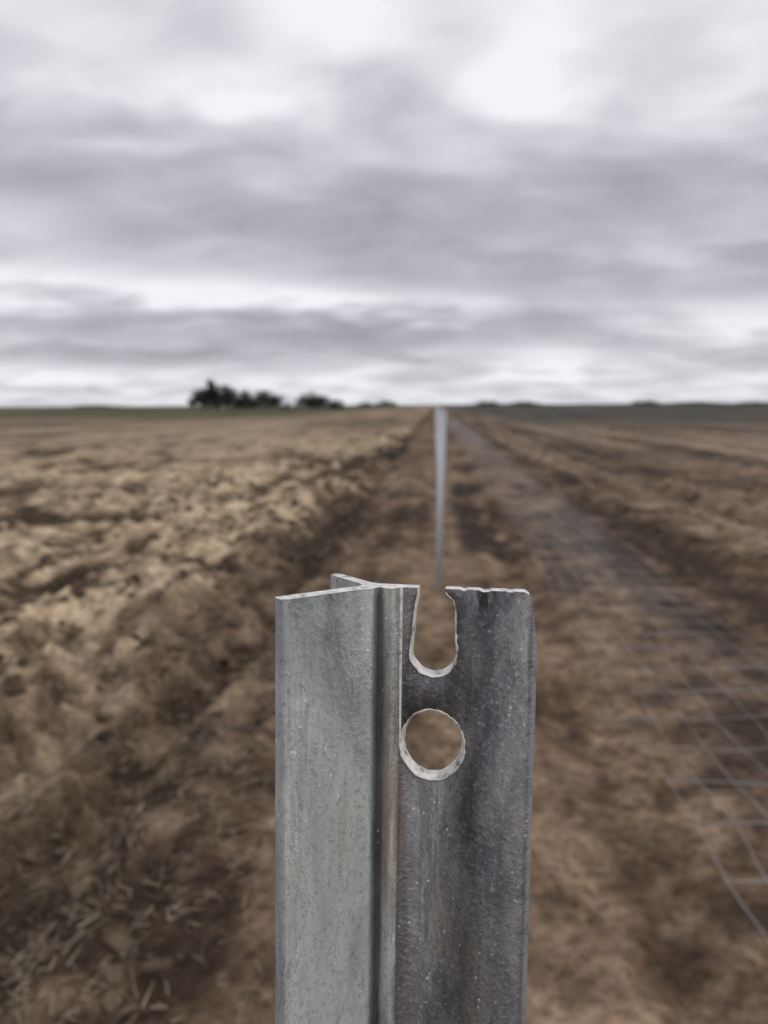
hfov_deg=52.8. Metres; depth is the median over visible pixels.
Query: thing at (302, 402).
tree
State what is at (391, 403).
distant treeline
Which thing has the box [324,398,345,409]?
tree
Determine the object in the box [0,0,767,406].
sky
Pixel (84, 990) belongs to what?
stubble
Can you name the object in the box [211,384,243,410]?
tree
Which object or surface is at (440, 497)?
fence post
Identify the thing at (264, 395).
tree
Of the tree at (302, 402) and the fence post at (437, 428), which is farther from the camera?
the tree at (302, 402)
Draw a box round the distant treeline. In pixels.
[47,399,767,407]
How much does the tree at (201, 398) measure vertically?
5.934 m
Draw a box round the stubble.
[0,460,766,1023]
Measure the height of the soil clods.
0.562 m
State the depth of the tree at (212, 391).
196.58 m
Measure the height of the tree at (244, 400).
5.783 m
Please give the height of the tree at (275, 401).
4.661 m
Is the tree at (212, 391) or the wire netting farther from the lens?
the tree at (212, 391)
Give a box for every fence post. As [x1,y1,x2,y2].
[275,573,536,1023]
[435,409,445,588]
[436,407,439,497]
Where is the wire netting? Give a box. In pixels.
[448,419,767,939]
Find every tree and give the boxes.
[187,389,213,410]
[197,379,232,410]
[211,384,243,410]
[228,389,262,410]
[244,389,276,410]
[261,394,291,410]
[292,392,320,409]
[306,395,337,410]
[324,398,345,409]
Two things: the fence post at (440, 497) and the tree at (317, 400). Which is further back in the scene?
the tree at (317, 400)
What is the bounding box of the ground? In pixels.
[0,403,767,1023]
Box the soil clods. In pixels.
[0,471,767,1020]
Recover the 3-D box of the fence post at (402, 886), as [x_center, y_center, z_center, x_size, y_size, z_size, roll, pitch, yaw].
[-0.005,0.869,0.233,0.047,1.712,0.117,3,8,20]

